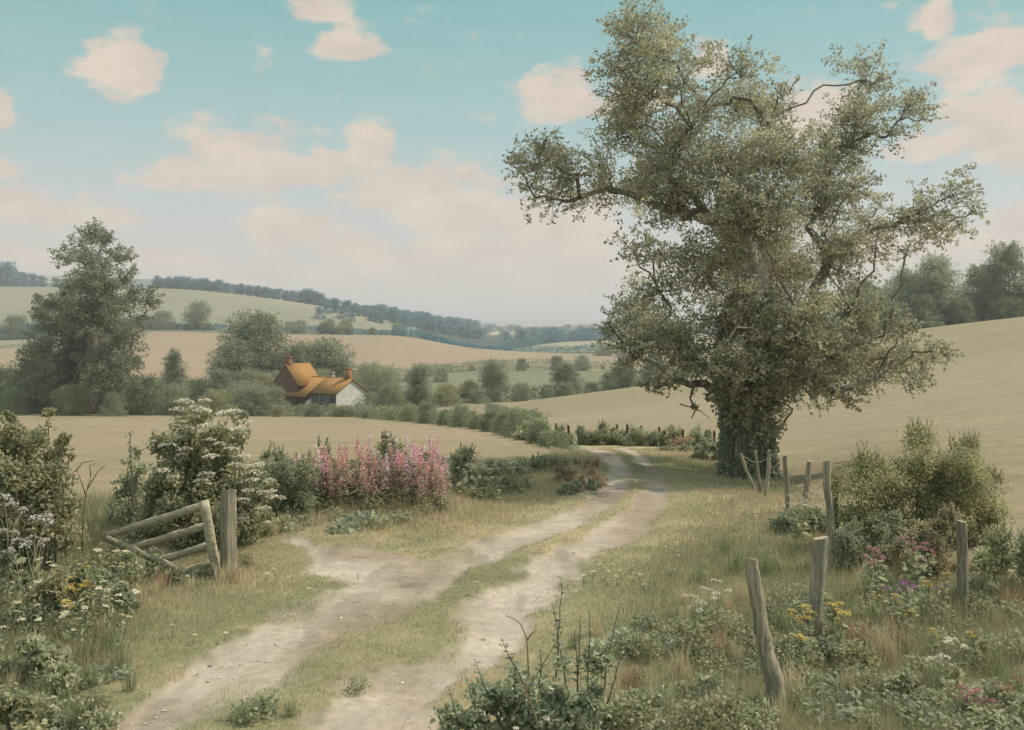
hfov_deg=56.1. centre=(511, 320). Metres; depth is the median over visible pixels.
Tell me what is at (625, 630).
weed clump
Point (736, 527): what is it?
weed clump
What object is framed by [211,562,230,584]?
grass tuft
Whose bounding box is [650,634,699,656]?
weed clump
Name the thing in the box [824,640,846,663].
grass tuft
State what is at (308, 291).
ridge tree
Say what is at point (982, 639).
weed bed
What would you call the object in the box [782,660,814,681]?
weed clump
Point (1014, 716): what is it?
weed clump
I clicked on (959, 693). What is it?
clover
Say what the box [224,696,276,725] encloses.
weed clump
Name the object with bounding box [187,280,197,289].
ridge tree
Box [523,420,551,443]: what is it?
bush
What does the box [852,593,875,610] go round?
weed clump
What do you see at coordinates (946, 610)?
weed clump
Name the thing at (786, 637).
weed clump
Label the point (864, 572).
campion
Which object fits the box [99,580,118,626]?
daisy
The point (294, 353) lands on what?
bush
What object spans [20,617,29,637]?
daisy
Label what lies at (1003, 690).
clover
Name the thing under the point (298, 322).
bush
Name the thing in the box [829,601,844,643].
ragwort
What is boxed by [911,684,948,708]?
weed clump
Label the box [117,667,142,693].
grass tuft
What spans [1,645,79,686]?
weed clump
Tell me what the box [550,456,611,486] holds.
bramble bank
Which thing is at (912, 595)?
thistle
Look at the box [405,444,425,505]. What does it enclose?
willowherb
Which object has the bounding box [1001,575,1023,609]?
grass tuft
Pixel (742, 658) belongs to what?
weed clump
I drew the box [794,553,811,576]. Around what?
grass tuft
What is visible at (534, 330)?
distant tree
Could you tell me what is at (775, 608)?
weed clump
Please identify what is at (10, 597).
weed clump
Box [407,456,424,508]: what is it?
willowherb
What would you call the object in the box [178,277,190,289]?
ridge tree
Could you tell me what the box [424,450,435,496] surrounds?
willowherb
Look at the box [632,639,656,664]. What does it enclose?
grass tuft
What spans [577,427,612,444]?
hedge bush
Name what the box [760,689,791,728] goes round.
grass tuft
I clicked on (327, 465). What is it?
willowherb
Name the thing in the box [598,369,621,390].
bush
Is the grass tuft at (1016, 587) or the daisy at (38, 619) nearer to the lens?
the daisy at (38, 619)
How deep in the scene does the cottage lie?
139.76 m
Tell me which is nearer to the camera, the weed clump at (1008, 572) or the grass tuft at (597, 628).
the grass tuft at (597, 628)
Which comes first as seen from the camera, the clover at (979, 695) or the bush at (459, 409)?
the clover at (979, 695)
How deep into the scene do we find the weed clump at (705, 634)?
8.48 m
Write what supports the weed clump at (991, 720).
on the ground at (442, 655)
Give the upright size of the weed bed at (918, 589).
0.509 m
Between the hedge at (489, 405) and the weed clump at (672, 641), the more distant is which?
the hedge at (489, 405)
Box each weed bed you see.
[0,545,45,634]
[0,633,81,696]
[0,691,49,729]
[22,564,93,618]
[58,564,145,618]
[94,551,150,586]
[150,565,211,585]
[672,671,761,706]
[794,639,856,671]
[852,666,947,706]
[902,579,975,601]
[946,627,1023,665]
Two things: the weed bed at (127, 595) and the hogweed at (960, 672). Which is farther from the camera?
the weed bed at (127, 595)
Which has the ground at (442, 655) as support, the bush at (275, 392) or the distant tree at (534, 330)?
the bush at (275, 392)
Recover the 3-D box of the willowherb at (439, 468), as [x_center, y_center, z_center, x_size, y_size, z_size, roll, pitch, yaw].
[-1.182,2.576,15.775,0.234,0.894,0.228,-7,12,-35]
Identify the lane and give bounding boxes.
[102,447,671,729]
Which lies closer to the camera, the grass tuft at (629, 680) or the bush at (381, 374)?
the grass tuft at (629, 680)
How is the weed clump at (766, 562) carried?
on the ground at (442, 655)
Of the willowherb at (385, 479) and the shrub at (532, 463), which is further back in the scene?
the shrub at (532, 463)
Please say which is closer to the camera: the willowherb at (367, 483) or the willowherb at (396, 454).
the willowherb at (367, 483)
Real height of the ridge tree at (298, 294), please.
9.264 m
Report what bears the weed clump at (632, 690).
on the ground at (442, 655)
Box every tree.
[0,260,17,286]
[5,268,20,286]
[11,216,165,413]
[14,271,33,286]
[26,273,39,286]
[34,275,49,286]
[50,277,61,286]
[151,275,159,287]
[152,278,165,287]
[157,278,164,288]
[157,346,191,401]
[162,276,173,288]
[171,277,182,288]
[177,276,194,289]
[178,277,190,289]
[179,298,213,329]
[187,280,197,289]
[195,278,210,289]
[196,280,206,290]
[198,278,213,290]
[201,337,263,388]
[205,365,236,405]
[208,279,223,291]
[211,307,296,383]
[219,282,232,292]
[232,284,238,293]
[236,283,246,294]
[245,285,255,295]
[252,285,263,296]
[260,286,273,297]
[270,289,278,298]
[273,288,282,299]
[281,290,290,300]
[286,289,299,301]
[292,333,361,376]
[293,293,304,302]
[297,290,309,302]
[299,288,314,303]
[307,290,322,305]
[311,293,325,306]
[314,306,326,318]
[323,301,333,313]
[330,297,342,312]
[336,306,348,318]
[339,300,352,311]
[345,311,356,321]
[350,303,358,311]
[354,306,362,315]
[361,305,368,316]
[366,311,373,320]
[370,309,382,321]
[377,313,385,322]
[378,304,387,317]
[385,308,399,322]
[398,312,413,326]
[401,309,416,324]
[401,361,437,410]
[408,314,422,326]
[413,310,425,327]
[419,312,433,328]
[421,317,434,330]
[434,318,444,331]
[440,323,449,333]
[447,316,456,325]
[452,316,462,327]
[456,324,467,336]
[463,329,471,338]
[465,319,481,331]
[470,327,485,338]
[472,319,482,334]
[473,356,514,400]
[479,327,488,336]
[481,324,493,331]
[490,323,498,331]
[496,330,512,339]
[501,0,989,480]
[505,324,516,331]
[514,328,531,341]
[526,326,542,336]
[543,326,568,341]
[549,361,585,395]
[564,324,571,330]
[573,326,597,340]
[588,328,602,338]
[607,357,639,388]
[636,353,665,383]
[838,279,886,316]
[881,264,923,307]
[902,249,976,325]
[953,262,996,319]
[972,239,1023,315]
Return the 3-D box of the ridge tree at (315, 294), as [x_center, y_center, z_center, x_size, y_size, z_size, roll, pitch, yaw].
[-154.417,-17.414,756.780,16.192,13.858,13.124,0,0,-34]
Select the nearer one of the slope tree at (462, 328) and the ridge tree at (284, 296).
the slope tree at (462, 328)
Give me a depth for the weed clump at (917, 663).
8.12 m
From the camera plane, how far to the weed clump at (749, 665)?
8.15 m
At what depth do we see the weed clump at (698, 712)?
7.02 m
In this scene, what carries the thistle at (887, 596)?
on the ground at (442, 655)
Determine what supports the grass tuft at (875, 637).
on the ground at (442, 655)
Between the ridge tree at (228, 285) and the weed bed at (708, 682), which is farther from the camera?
the ridge tree at (228, 285)
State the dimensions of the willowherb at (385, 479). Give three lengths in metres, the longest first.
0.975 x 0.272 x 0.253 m
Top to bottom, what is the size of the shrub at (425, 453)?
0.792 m
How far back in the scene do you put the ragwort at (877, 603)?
9.32 m
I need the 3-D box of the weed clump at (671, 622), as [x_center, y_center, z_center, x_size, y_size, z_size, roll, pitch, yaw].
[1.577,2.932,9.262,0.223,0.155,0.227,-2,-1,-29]
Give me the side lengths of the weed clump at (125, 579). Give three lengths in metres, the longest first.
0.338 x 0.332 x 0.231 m
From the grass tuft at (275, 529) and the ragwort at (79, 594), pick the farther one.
the grass tuft at (275, 529)
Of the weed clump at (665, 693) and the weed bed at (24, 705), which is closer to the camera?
the weed bed at (24, 705)
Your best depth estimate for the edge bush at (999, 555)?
10.04 m
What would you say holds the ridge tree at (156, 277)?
on the field at (15, 300)
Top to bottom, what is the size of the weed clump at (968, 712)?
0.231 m
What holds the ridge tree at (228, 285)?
on the field at (15, 300)
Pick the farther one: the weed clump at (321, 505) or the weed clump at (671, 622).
the weed clump at (321, 505)
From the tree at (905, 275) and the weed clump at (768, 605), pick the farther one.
the tree at (905, 275)
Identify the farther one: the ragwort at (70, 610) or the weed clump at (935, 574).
the weed clump at (935, 574)
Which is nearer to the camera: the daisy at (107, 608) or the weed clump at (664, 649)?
the weed clump at (664, 649)
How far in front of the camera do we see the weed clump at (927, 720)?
7.08 m
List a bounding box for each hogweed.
[0,493,28,622]
[7,537,46,638]
[11,513,54,610]
[25,534,54,620]
[72,460,104,549]
[453,467,471,494]
[464,462,480,489]
[467,475,484,499]
[470,457,490,487]
[480,463,499,493]
[485,476,502,500]
[491,465,508,492]
[500,462,519,489]
[509,466,527,492]
[519,466,533,488]
[681,594,706,639]
[691,586,718,636]
[707,578,732,627]
[780,502,802,536]
[785,494,807,515]
[788,502,812,537]
[793,492,814,516]
[799,500,819,534]
[925,653,950,694]
[932,656,952,691]
[942,637,969,688]
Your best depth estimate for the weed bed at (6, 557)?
9.12 m
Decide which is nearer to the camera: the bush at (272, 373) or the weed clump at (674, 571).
the weed clump at (674, 571)
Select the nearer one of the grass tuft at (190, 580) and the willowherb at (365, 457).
the grass tuft at (190, 580)
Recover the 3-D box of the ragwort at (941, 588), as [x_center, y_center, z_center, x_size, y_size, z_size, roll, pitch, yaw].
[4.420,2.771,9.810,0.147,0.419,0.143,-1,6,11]
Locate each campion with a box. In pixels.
[859,561,875,601]
[862,546,884,597]
[869,553,887,593]
[898,535,923,582]
[906,545,927,593]
[915,541,936,583]
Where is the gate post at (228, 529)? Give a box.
[220,489,237,578]
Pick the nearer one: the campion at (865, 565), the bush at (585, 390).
the campion at (865, 565)
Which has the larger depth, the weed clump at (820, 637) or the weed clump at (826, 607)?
the weed clump at (826, 607)
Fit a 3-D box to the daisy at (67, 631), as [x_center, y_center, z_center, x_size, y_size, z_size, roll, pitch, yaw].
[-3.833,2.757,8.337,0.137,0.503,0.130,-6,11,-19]
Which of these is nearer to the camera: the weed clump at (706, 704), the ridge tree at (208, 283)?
the weed clump at (706, 704)
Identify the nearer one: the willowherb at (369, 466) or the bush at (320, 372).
the willowherb at (369, 466)
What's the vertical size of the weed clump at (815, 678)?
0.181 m
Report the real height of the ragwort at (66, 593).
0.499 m
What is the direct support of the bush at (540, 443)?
on the ground at (442, 655)
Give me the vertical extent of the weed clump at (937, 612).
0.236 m
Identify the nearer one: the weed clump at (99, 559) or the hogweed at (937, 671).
the hogweed at (937, 671)
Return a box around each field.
[0,287,417,344]
[0,331,709,380]
[0,413,550,504]
[398,368,708,393]
[434,316,1023,581]
[516,339,714,352]
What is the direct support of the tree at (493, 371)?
on the ground at (442, 655)
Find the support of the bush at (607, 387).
on the field at (980, 386)
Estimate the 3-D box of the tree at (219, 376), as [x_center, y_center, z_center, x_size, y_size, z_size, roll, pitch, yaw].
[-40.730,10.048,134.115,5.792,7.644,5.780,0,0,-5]
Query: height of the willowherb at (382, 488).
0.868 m
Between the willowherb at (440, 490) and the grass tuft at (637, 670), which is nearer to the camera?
the grass tuft at (637, 670)
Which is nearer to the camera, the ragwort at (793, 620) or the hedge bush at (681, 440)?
the ragwort at (793, 620)
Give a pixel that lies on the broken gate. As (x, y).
(209, 545)
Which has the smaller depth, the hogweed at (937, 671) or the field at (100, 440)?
the hogweed at (937, 671)
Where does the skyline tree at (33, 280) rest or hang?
on the distant plain
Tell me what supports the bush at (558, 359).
on the field at (536, 377)
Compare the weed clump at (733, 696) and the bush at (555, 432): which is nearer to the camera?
the weed clump at (733, 696)
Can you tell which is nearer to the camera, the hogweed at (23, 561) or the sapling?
the hogweed at (23, 561)
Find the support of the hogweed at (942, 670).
on the ground at (442, 655)
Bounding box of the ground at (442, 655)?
[0,329,1023,729]
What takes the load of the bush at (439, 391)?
on the field at (980, 386)
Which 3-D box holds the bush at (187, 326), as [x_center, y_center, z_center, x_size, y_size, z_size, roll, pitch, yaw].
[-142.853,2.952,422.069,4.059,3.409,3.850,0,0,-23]
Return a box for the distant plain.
[4,275,972,353]
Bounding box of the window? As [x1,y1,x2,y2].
[320,395,325,403]
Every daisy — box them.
[0,592,12,628]
[7,601,22,639]
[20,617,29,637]
[33,617,40,632]
[34,579,46,621]
[47,590,56,616]
[58,613,71,650]
[60,610,78,652]
[62,604,74,644]
[69,602,84,637]
[76,610,86,649]
[77,598,86,636]
[79,606,90,637]
[83,596,94,641]
[88,585,101,624]
[89,593,97,628]
[92,548,101,584]
[94,605,107,641]
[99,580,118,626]
[99,588,109,624]
[101,595,111,626]
[102,593,121,634]
[110,550,128,591]
[111,599,126,653]
[113,550,127,584]
[113,613,126,655]
[115,562,125,583]
[119,589,139,631]
[120,615,131,648]
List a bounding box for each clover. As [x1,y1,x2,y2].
[954,684,972,710]
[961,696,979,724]
[963,688,985,715]
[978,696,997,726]
[989,680,1005,700]
[998,685,1016,706]
[1010,673,1023,697]
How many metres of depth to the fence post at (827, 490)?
12.26 m
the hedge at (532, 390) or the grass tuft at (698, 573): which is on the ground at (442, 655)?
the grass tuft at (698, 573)
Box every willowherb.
[313,447,325,506]
[314,444,322,496]
[316,449,326,501]
[318,456,335,497]
[319,453,334,506]
[320,443,335,499]
[320,455,336,504]
[321,467,331,506]
[322,468,333,504]
[329,454,344,505]
[330,443,345,502]
[333,466,343,507]
[338,443,358,510]
[338,448,360,504]
[340,456,357,506]
[349,439,362,499]
[354,439,365,496]
[354,446,369,497]
[357,460,371,506]
[359,458,366,500]
[361,441,376,497]
[361,465,372,504]
[365,434,380,481]
[366,449,374,495]
[368,467,377,502]
[369,456,381,498]
[369,460,379,499]
[375,455,384,499]
[376,459,388,506]
[380,451,391,499]
[380,453,392,504]
[383,432,394,492]
[383,442,396,499]
[385,465,393,499]
[388,449,399,498]
[388,449,405,507]
[390,438,399,496]
[390,456,405,501]
[392,449,402,496]
[395,453,408,502]
[398,434,412,493]
[403,454,417,508]
[405,438,414,493]
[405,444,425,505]
[407,439,420,505]
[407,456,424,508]
[414,451,427,505]
[414,473,423,509]
[417,456,429,499]
[423,437,435,494]
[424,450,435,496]
[424,461,439,506]
[425,433,439,485]
[426,474,432,504]
[428,443,438,497]
[430,460,440,506]
[432,458,440,489]
[434,453,445,486]
[435,469,443,507]
[437,465,449,509]
[440,454,452,507]
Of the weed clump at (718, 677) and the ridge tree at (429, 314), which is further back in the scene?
the ridge tree at (429, 314)
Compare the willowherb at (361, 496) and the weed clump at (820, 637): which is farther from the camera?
the willowherb at (361, 496)
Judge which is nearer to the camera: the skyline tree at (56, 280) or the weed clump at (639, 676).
the weed clump at (639, 676)
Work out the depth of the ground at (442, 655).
10.04 m
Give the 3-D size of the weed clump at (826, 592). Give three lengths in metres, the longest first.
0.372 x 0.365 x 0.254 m
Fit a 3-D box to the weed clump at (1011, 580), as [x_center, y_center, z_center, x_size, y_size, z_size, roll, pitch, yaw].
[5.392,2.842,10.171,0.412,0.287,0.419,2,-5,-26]
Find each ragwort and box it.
[57,585,75,627]
[60,599,77,642]
[66,576,75,597]
[72,583,86,622]
[76,565,90,609]
[82,579,98,617]
[786,608,801,647]
[793,633,810,674]
[794,615,811,656]
[801,603,816,640]
[824,602,841,641]
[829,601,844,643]
[832,610,851,646]
[871,594,882,624]
[889,593,901,625]
[904,609,914,630]
[921,580,935,612]
[928,628,939,660]
[938,572,951,601]
[965,631,979,669]
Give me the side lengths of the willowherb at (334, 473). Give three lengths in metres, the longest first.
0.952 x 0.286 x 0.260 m
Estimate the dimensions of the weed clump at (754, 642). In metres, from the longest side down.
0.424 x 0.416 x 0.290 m
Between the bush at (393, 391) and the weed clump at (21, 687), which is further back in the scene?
the bush at (393, 391)
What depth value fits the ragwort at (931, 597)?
9.51 m
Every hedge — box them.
[0,315,163,339]
[7,403,416,416]
[158,322,399,335]
[351,369,689,407]
[355,409,487,429]
[390,358,616,380]
[392,325,516,350]
[444,400,551,426]
[483,421,577,449]
[497,330,658,347]
[497,344,616,352]
[850,305,1023,333]
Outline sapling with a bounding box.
[102,430,151,528]
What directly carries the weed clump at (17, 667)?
on the ground at (442, 655)
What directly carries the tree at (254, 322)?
on the ground at (442, 655)
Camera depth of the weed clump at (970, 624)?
8.93 m
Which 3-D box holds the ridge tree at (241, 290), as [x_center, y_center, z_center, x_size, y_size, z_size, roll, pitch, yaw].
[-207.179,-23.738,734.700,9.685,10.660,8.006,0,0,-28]
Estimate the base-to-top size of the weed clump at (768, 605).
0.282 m
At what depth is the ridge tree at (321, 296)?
753.66 m
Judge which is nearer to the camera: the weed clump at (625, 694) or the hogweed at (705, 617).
the weed clump at (625, 694)
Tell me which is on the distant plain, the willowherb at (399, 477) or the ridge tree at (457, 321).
the ridge tree at (457, 321)
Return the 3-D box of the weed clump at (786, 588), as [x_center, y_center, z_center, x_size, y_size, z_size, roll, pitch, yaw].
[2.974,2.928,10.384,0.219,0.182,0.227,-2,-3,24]
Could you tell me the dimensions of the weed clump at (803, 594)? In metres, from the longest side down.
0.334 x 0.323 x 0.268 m
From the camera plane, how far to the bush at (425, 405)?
76.70 m
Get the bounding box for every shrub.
[240,440,325,519]
[272,433,365,497]
[367,429,407,493]
[389,448,430,483]
[443,442,480,484]
[477,458,515,478]
[500,457,535,475]
[512,452,553,470]
[535,452,567,466]
[555,476,602,494]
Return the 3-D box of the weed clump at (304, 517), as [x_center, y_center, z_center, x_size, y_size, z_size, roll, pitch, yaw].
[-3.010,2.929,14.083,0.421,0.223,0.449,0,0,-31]
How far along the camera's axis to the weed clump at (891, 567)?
11.34 m
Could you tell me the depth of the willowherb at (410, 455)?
16.00 m
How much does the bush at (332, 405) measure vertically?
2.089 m
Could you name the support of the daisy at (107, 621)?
on the ground at (442, 655)
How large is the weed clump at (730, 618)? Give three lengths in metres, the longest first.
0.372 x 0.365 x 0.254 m
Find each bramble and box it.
[765,506,826,534]
[886,501,969,579]
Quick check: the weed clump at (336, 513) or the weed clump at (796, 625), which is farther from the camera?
the weed clump at (336, 513)
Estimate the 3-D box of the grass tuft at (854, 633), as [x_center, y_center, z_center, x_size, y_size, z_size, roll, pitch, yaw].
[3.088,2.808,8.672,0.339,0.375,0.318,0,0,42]
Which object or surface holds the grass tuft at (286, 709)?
on the ground at (442, 655)
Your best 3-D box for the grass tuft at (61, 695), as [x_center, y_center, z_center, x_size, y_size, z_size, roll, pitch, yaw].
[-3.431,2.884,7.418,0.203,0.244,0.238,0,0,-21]
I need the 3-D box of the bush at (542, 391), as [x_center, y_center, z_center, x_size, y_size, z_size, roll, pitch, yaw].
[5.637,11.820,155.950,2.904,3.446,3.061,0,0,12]
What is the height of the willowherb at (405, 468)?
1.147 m
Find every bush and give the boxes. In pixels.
[0,313,29,339]
[0,354,70,412]
[0,361,26,395]
[0,383,8,411]
[0,386,29,412]
[0,387,31,414]
[0,407,90,577]
[27,320,47,336]
[32,391,67,413]
[44,383,92,415]
[97,390,128,416]
[108,389,145,413]
[120,371,170,415]
[123,398,286,551]
[134,393,158,414]
[136,315,154,329]
[149,309,176,329]
[151,381,194,414]
[165,395,189,415]
[181,375,217,404]
[183,324,190,329]
[196,387,235,416]
[202,322,213,329]
[225,376,266,407]
[228,367,271,397]
[230,383,274,415]
[240,369,276,402]
[243,391,273,415]
[258,367,278,388]
[259,338,324,372]
[259,385,291,407]
[271,404,287,416]
[283,320,299,332]
[292,318,308,333]
[294,403,306,415]
[295,325,304,333]
[303,403,323,416]
[314,365,335,376]
[317,322,330,333]
[320,318,336,333]
[326,403,341,413]
[333,406,342,416]
[335,318,353,334]
[337,405,355,416]
[352,361,405,393]
[352,403,362,414]
[355,361,380,381]
[359,359,402,402]
[367,327,377,334]
[369,383,412,411]
[384,409,394,419]
[390,322,404,335]
[396,403,418,421]
[415,400,437,423]
[430,576,628,729]
[432,366,449,382]
[432,382,463,406]
[436,409,449,425]
[447,402,470,426]
[453,382,478,403]
[457,378,481,402]
[466,415,480,428]
[469,388,490,403]
[476,408,502,431]
[487,410,519,435]
[491,390,503,402]
[498,407,532,437]
[509,381,531,401]
[511,418,552,439]
[515,357,527,370]
[518,421,529,429]
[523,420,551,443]
[537,432,550,446]
[538,384,552,398]
[542,387,555,398]
[547,430,570,449]
[548,355,563,369]
[551,422,575,444]
[554,381,575,396]
[573,353,592,370]
[574,424,598,444]
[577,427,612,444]
[581,388,592,393]
[585,381,599,392]
[589,418,620,444]
[592,342,614,355]
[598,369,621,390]
[602,384,617,390]
[611,429,635,444]
[613,338,644,356]
[624,424,650,445]
[643,430,668,446]
[656,423,682,446]
[658,441,693,451]
[669,432,694,446]
[676,369,692,378]
[688,422,713,445]
[689,435,718,459]
[706,440,714,454]
[822,415,1015,555]
[825,280,894,341]
[828,507,916,571]
[839,286,901,334]
[873,299,916,333]
[889,280,940,326]
[903,302,936,328]
[904,291,945,328]
[942,296,979,324]
[951,287,988,323]
[969,520,1023,607]
[977,296,996,320]
[984,293,1023,319]
[984,300,1011,320]
[999,288,1023,316]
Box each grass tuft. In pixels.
[0,630,21,658]
[0,662,22,691]
[16,691,54,728]
[31,675,53,697]
[53,684,80,710]
[58,693,92,729]
[61,642,78,661]
[76,637,100,664]
[80,656,106,690]
[87,684,106,704]
[89,610,107,636]
[95,623,121,652]
[103,604,126,629]
[104,639,131,673]
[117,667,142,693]
[133,578,150,602]
[148,577,162,594]
[151,567,171,590]
[183,571,196,590]
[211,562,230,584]
[222,558,247,583]
[228,696,252,727]
[269,521,280,534]
[277,512,289,529]
[281,693,299,718]
[566,629,584,648]
[585,607,606,636]
[602,673,632,709]
[619,658,644,692]
[627,660,649,682]
[628,685,656,715]
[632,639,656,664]
[663,605,678,622]
[666,643,693,678]
[676,585,689,603]
[676,636,694,658]
[688,559,709,583]
[702,620,733,653]
[703,682,735,718]
[709,578,740,614]
[718,537,732,555]
[723,545,749,575]
[729,635,748,665]
[731,573,749,604]
[735,604,768,635]
[754,549,779,577]
[759,652,810,698]
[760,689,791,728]
[763,586,771,611]
[767,598,794,634]
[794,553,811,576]
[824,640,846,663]
[831,659,864,699]
[835,617,870,647]
[847,608,871,637]
[849,562,872,592]
[863,612,897,659]
[873,608,915,653]
[873,623,901,667]
[885,606,910,627]
[913,664,950,695]
[975,637,1017,683]
[990,657,1023,693]
[994,576,1023,611]
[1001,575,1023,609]
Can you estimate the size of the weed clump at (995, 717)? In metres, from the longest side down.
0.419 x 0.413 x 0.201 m
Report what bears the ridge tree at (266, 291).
on the distant plain
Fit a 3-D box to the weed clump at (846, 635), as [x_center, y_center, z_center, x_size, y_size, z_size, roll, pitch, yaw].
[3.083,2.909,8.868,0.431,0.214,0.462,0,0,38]
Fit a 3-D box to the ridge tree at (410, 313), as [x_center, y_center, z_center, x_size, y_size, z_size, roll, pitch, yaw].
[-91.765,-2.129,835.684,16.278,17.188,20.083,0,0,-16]
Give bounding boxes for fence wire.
[742,454,822,489]
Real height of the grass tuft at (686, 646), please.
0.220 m
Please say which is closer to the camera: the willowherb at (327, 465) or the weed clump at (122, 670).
the weed clump at (122, 670)
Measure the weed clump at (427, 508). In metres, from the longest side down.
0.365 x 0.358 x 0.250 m
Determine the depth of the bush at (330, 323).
433.20 m
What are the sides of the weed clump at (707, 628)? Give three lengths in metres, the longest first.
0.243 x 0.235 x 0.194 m
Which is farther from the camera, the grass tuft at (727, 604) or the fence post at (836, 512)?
the fence post at (836, 512)
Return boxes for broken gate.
[100,499,219,575]
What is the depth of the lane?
9.72 m
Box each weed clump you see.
[0,577,43,605]
[0,604,32,637]
[0,679,36,694]
[0,684,25,714]
[0,684,42,728]
[0,690,69,725]
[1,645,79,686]
[2,653,38,684]
[5,551,42,586]
[5,599,59,638]
[8,692,75,729]
[9,690,52,725]
[24,570,49,598]
[32,610,95,641]
[34,562,78,577]
[50,695,97,728]
[50,712,97,729]
[55,668,98,696]
[71,687,112,723]
[72,601,105,621]
[75,705,120,729]
[77,546,118,577]
[84,708,124,729]
[87,662,134,681]
[91,583,106,604]
[96,536,128,559]
[112,525,147,551]
[115,548,145,567]
[115,569,134,588]
[133,546,168,560]
[143,558,167,578]
[163,564,185,586]
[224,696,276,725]
[237,551,255,566]
[250,687,285,712]
[255,513,279,537]
[267,514,304,533]
[272,500,314,517]
[293,514,321,524]
[313,495,334,514]
[321,506,342,522]
[325,517,363,533]
[339,509,382,526]
[346,673,369,693]
[361,495,384,513]
[367,512,392,529]
[386,509,415,523]
[401,490,431,503]
[413,501,433,516]
[429,501,452,512]
[606,625,664,655]
[606,684,640,709]
[606,689,658,729]
[617,630,650,660]
[618,696,654,729]
[620,702,671,729]
[621,666,647,686]
[624,686,657,714]
[625,683,679,712]
[627,718,664,729]
[630,636,661,661]
[631,611,669,633]
[636,611,663,632]
[637,715,670,729]
[640,634,664,655]
[648,622,675,641]
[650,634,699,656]
[658,713,686,729]
[660,616,695,640]
[660,634,708,658]
[663,565,678,576]
[664,694,717,729]
[665,618,682,629]
[670,623,693,639]
[672,697,716,728]
[674,625,713,662]
[675,616,705,632]
[683,695,726,728]
[685,679,736,706]
[690,631,709,647]
[690,664,736,693]
[692,709,732,729]
[693,597,716,617]
[695,621,714,635]
[697,649,728,675]
[698,640,726,667]
[698,689,752,729]
[703,637,732,656]
[704,615,728,637]
[707,690,742,721]
[710,620,733,638]
[711,632,734,650]
[714,689,747,715]
[715,609,745,635]
[721,660,760,676]
[724,629,758,664]
[725,617,753,648]
[725,713,763,729]
[726,649,757,667]
[729,523,742,530]
[731,710,769,729]
[733,698,778,728]
[734,697,784,729]
[739,649,785,671]
[747,598,783,624]
[749,626,782,649]
[754,546,778,565]
[757,634,799,670]
[758,555,775,570]
[765,553,785,569]
[765,599,783,621]
[766,581,783,594]
[766,608,795,628]
[771,584,806,609]
[777,634,818,665]
[778,535,794,546]
[778,583,793,597]
[778,630,828,647]
[780,633,826,671]
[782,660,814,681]
[784,599,807,613]
[784,676,812,707]
[787,582,807,597]
[787,608,804,629]
[788,595,844,623]
[788,596,825,619]
[790,622,822,631]
[794,642,833,667]
[797,586,826,605]
[798,696,864,723]
[801,669,839,694]
[802,668,836,697]
[806,589,836,608]
[809,635,847,663]
[811,675,889,711]
[822,622,865,643]
[825,632,850,646]
[827,662,866,683]
[833,638,878,673]
[834,658,865,680]
[840,638,882,672]
[842,663,881,695]
[846,618,896,643]
[848,603,878,622]
[850,600,878,623]
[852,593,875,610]
[854,624,875,645]
[854,671,884,692]
[856,708,883,729]
[858,576,907,592]
[860,686,907,715]
[863,583,907,598]
[864,672,922,696]
[869,565,894,588]
[873,627,913,650]
[874,593,903,614]
[875,669,918,701]
[876,689,939,713]
[877,585,900,604]
[880,561,898,575]
[880,594,903,608]
[889,617,919,639]
[889,631,907,653]
[896,700,957,729]
[897,594,923,605]
[897,650,944,673]
[899,653,941,682]
[899,691,961,727]
[901,601,938,623]
[902,635,924,652]
[910,689,954,717]
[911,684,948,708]
[914,599,955,620]
[918,706,987,729]
[922,565,948,584]
[927,624,968,657]
[929,605,958,628]
[932,602,954,617]
[932,708,985,729]
[934,678,986,715]
[944,548,956,560]
[946,572,970,583]
[948,617,980,644]
[951,697,1009,727]
[951,713,971,728]
[960,590,995,621]
[963,649,991,675]
[964,706,1019,729]
[966,677,1022,707]
[968,570,1005,581]
[969,599,999,624]
[970,580,1003,602]
[972,711,1015,729]
[973,677,1020,713]
[978,595,1023,624]
[983,570,1015,590]
[984,706,1023,729]
[988,628,1023,658]
[990,713,1021,729]
[994,718,1023,729]
[995,702,1018,723]
[996,598,1023,626]
[996,692,1023,713]
[1002,701,1023,729]
[1006,575,1023,596]
[1016,694,1023,718]
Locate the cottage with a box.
[273,354,368,410]
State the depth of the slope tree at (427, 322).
683.01 m
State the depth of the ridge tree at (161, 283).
735.17 m
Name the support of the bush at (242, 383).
on the ground at (442, 655)
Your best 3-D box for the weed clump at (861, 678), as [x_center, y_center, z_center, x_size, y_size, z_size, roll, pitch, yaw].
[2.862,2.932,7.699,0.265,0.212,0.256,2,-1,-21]
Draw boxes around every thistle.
[884,585,905,618]
[897,580,913,617]
[897,580,921,625]
[931,583,950,626]
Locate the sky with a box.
[0,0,1023,319]
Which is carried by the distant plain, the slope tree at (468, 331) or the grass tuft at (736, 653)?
the slope tree at (468, 331)
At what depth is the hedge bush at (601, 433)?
29.99 m
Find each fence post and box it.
[739,453,754,490]
[744,558,786,713]
[754,449,762,493]
[763,450,770,496]
[782,455,790,512]
[801,460,811,506]
[807,536,828,636]
[823,461,834,557]
[831,475,838,532]
[956,520,969,613]
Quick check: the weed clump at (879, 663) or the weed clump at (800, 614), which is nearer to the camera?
the weed clump at (879, 663)
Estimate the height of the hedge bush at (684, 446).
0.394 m
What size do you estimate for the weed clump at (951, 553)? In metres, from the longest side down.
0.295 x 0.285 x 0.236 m
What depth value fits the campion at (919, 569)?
10.19 m
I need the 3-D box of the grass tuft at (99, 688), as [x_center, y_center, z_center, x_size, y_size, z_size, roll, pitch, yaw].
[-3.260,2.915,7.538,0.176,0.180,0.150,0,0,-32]
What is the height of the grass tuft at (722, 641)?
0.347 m

